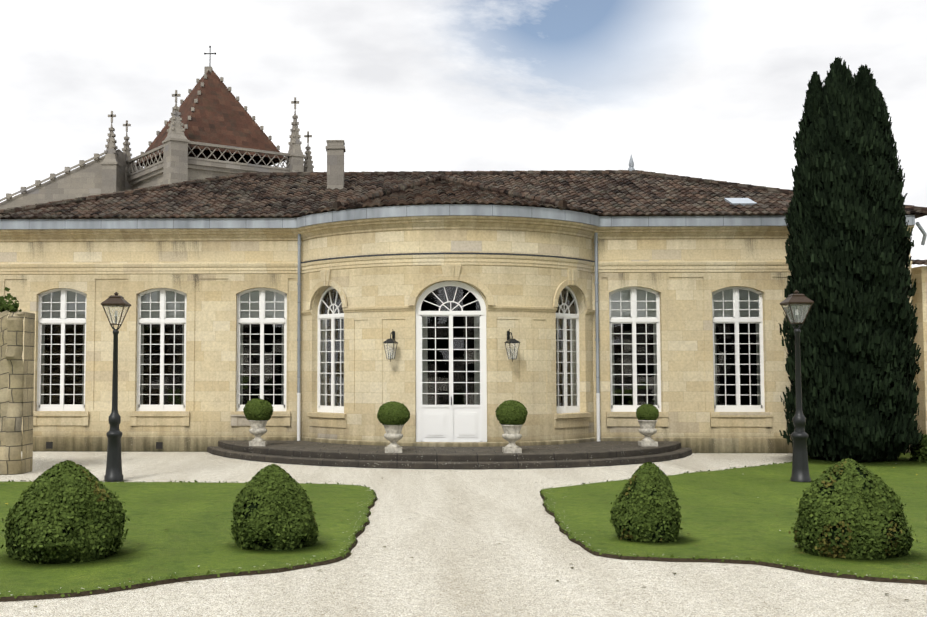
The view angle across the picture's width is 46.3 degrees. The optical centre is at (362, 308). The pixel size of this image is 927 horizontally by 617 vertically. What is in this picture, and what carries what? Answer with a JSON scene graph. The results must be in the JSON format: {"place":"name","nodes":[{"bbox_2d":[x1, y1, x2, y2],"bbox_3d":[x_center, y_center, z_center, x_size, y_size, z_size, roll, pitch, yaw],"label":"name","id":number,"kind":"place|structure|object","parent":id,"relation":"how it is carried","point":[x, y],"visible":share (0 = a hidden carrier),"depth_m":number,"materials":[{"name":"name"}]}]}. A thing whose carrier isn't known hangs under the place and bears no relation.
{"place":"outdoors","nodes":[
{"label":"outdoors","id":0,"kind":"place"},
{"bbox_2d":[0,309,34,474],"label":"old wall","id":1,"kind":"structure","parent":0,"point":[17,376],"depth_m":22.58,"materials":[{"name":"stone"}]},
{"bbox_2d":[0,287,21,311],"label":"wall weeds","id":2,"kind":"object","parent":1,"relation":"on","point":[4,306],"depth_m":22.69,"materials":[{"name":"green plant"}]},
{"bbox_2d":[0,46,313,209],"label":"church tower","id":3,"kind":"structure","parent":0,"point":[211,128],"depth_m":59.48,"materials":[{"name":"stone"}]},
{"bbox_2d":[0,480,377,601],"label":"lawn","id":4,"kind":"structure","parent":0,"point":[190,540],"depth_m":13.31,"materials":[{"name":"green plant"}]},
{"bbox_2d":[0,460,129,564],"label":"cone bush","id":5,"kind":"object","parent":4,"relation":"on","point":[66,511],"visible":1,"depth_m":12.10,"materials":[{"name":"green plant"}]},
{"bbox_2d":[101,292,130,481],"bbox_3d":[-4.910,1.536,21.367,0.490,3.750,0.490,0,-3,2],"label":"lamp post","id":6,"kind":"object","parent":4,"relation":"on","point":[114,434],"visible":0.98,"depth_m":21.25,"materials":[{"name":"metal"}]},
{"bbox_2d":[229,464,319,549],"bbox_3d":[-1.085,2.439,13.218,1.113,1.055,1.166,0,-3,2],"label":"cone bush","id":7,"kind":"object","parent":4,"relation":"on","point":[272,507],"visible":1,"depth_m":12.92,"materials":[{"name":"green plant"}]},
{"bbox_2d":[0,451,926,616],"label":"ground","id":8,"kind":"structure","parent":0,"point":[462,562],"depth_m":11.45,"materials":[{"name":"beige gravel"}]},
{"bbox_2d":[303,229,593,441],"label":"curved facade wall","id":9,"kind":"structure","parent":8,"relation":"on","point":[375,378],"depth_m":27.05,"materials":[{"name":"beige stone"}]},
{"bbox_2d":[383,329,397,361],"bbox_3d":[0.718,0.916,26.664,0.310,0.816,0.395,-1,-4,20],"label":"wall lantern","id":10,"kind":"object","parent":9,"relation":"attached to","point":[390,341],"depth_m":26.59,"materials":[{"name":"metal"}]},
{"bbox_2d":[301,265,594,427],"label":"window surrounds","id":11,"kind":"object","parent":9,"relation":"attached to","point":[562,420],"depth_m":27.40,"materials":[{"name":"beige stone"}]},
{"bbox_2d":[504,329,519,361],"bbox_3d":[3.692,0.910,26.561,0.310,0.816,0.395,1,-3,-16],"label":"wall lantern","id":12,"kind":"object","parent":9,"relation":"attached to","point":[510,341],"depth_m":26.49,"materials":[{"name":"metal"}]},
{"bbox_2d":[207,440,691,469],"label":"steps","id":13,"kind":"structure","parent":8,"relation":"on","point":[609,453],"depth_m":24.84,"materials":[{"name":"grey stone"}]},
{"bbox_2d":[243,398,272,445],"bbox_3d":[-2.583,2.824,26.777,0.762,1.179,0.734,0,-3,2],"label":"potted topiary","id":14,"kind":"object","parent":13,"relation":"on","point":[258,413],"visible":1,"depth_m":26.58,"materials":[{"name":"green plant"}]},
{"bbox_2d":[377,401,409,452],"bbox_3d":[0.723,2.707,24.660,0.767,1.170,0.775,0,-3,2],"label":"potted topiary","id":15,"kind":"object","parent":13,"relation":"on","point":[393,418],"visible":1,"depth_m":24.46,"materials":[{"name":"green plant"}]},
{"bbox_2d":[495,400,527,452],"bbox_3d":[3.417,2.685,24.579,0.743,1.204,0.724,0,-3,2],"label":"potted topiary","id":16,"kind":"object","parent":13,"relation":"on","point":[511,415],"visible":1,"depth_m":24.37,"materials":[{"name":"green plant"}]},
{"bbox_2d":[636,404,658,445],"bbox_3d":[7.101,2.888,26.735,0.571,1.047,0.582,0,-3,2],"label":"potted topiary","id":17,"kind":"object","parent":13,"relation":"on","point":[647,415],"visible":1,"depth_m":26.57,"materials":[{"name":"green"}]},
{"bbox_2d":[0,216,913,453],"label":"stone moldings","id":18,"kind":"structure","parent":8,"relation":"on","point":[203,443],"depth_m":28.61,"materials":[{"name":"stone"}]},
{"bbox_2d":[0,204,914,263],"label":"zinc gutter","id":19,"kind":"object","parent":18,"relation":"on","point":[437,210],"visible":0.92,"depth_m":28.40,"materials":[{"name":"grey metal"}]},
{"bbox_2d":[0,239,914,436],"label":"wing walls","id":20,"kind":"structure","parent":8,"relation":"on","point":[686,355],"depth_m":28.93,"materials":[{"name":"beige stone"}]},
{"bbox_2d":[46,442,162,448],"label":"basement vents","id":21,"kind":"object","parent":20,"relation":"attached to","point":[49,445],"visible":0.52,"depth_m":28.88,"materials":[{"name":"black metal"}]},
{"bbox_2d":[37,281,764,441],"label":"windows and door","id":22,"kind":"structure","parent":20,"relation":"attached to","point":[451,382],"depth_m":29.02,"materials":[{"name":"white wood"}]},
{"bbox_2d":[33,411,771,426],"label":"window sills","id":23,"kind":"structure","parent":20,"relation":"attached to","point":[283,418],"depth_m":28.78,"materials":[{"name":"beige stone"}]},
{"bbox_2d":[25,239,786,448],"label":"rain streaks","id":24,"kind":"object","parent":20,"relation":"attached to","point":[280,276],"visible":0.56,"depth_m":29.09,"materials":[{"name":"grey"}]},
{"bbox_2d":[0,170,926,218],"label":"roof","id":25,"kind":"structure","parent":20,"relation":"on","point":[301,194],"depth_m":31.18,"materials":[{"name":"tile"}]},
{"bbox_2d":[326,140,345,204],"bbox_3d":[-0.810,-4.123,32.875,0.580,1.970,0.580,0,-3,2],"label":"chimney","id":26,"kind":"object","parent":25,"relation":"attached to","point":[335,149],"visible":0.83,"depth_m":32.64,"materials":[{"name":"stone"}]},
{"bbox_2d":[628,155,634,170],"bbox_3d":[8.733,-4.729,34.884,0.220,0.580,0.209,0,-3,2],"label":"roof finial","id":27,"kind":"object","parent":25,"relation":"on","point":[631,165],"visible":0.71,"depth_m":34.82,"materials":[{"name":"grey metal"}]},
{"bbox_2d":[724,198,756,205],"bbox_3d":[10.461,-2.926,29.749,0.660,0.381,0.794,0,-3,2],"label":"skylight","id":28,"kind":"object","parent":25,"relation":"attached to","point":[741,201],"visible":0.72,"depth_m":29.61,"materials":[{"name":"white glass"}]},
{"bbox_2d":[14,456,923,565],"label":"shadow","id":29,"kind":"object","parent":8,"relation":"on","point":[116,555],"visible":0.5,"depth_m":12.90,"materials":[{"name":"green plant"}]},
{"bbox_2d":[297,222,926,440],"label":"downpipes","id":30,"kind":"object","parent":8,"relation":"on","point":[919,226],"visible":0.88,"depth_m":28.65,"materials":[{"name":"metal"}]},
{"bbox_2d":[0,0,926,267],"label":"sky","id":31,"kind":"structure","parent":0,"point":[704,89],"materials":[{"name":"white"}]},
{"bbox_2d":[540,452,926,584],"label":"lawn","id":32,"kind":"structure","parent":0,"point":[729,515],"depth_m":15.45,"materials":[{"name":"green plant"}]},
{"bbox_2d":[609,462,682,541],"bbox_3d":[3.628,2.481,13.772,0.922,1.036,0.865,0,-3,2],"label":"cone bush","id":33,"kind":"object","parent":32,"relation":"on","point":[645,507],"visible":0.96,"depth_m":13.48,"materials":[{"name":"green plant"}]},
{"bbox_2d":[779,290,813,481],"bbox_3d":[8.482,1.509,20.904,0.490,3.750,0.490,0,-3,2],"label":"lamp post","id":34,"kind":"object","parent":32,"relation":"on","point":[800,466],"visible":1,"depth_m":20.80,"materials":[{"name":"metal"}]},
{"bbox_2d":[777,56,923,461],"bbox_3d":[11.865,-1.188,26.059,3.163,9.726,3.084,0,-3,2],"label":"cypress","id":35,"kind":"object","parent":32,"relation":"on","point":[848,248],"visible":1,"depth_m":25.20,"materials":[{"name":"green plant"}]},
{"bbox_2d":[788,458,917,558],"bbox_3d":[5.793,2.349,12.670,1.383,1.172,1.172,0,-3,2],"label":"cone bush","id":36,"kind":"object","parent":32,"relation":"on","point":[850,508],"visible":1,"depth_m":12.32,"materials":[{"name":"green plant"}]},
{"bbox_2d":[909,434,926,462],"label":"hedge","id":37,"kind":"object","parent":32,"relation":"on","point":[920,452],"visible":0.67,"depth_m":25.12,"materials":[{"name":"green plant"}]},
{"bbox_2d":[911,266,926,434],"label":"neighbour wall","id":38,"kind":"structure","parent":0,"point":[919,297],"depth_m":29.64,"materials":[{"name":"beige stone"}]},
{"bbox_2d":[911,259,926,264],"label":"neighbour roof","id":39,"kind":"structure","parent":38,"relation":"on","point":[920,262],"depth_m":30.45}
]}

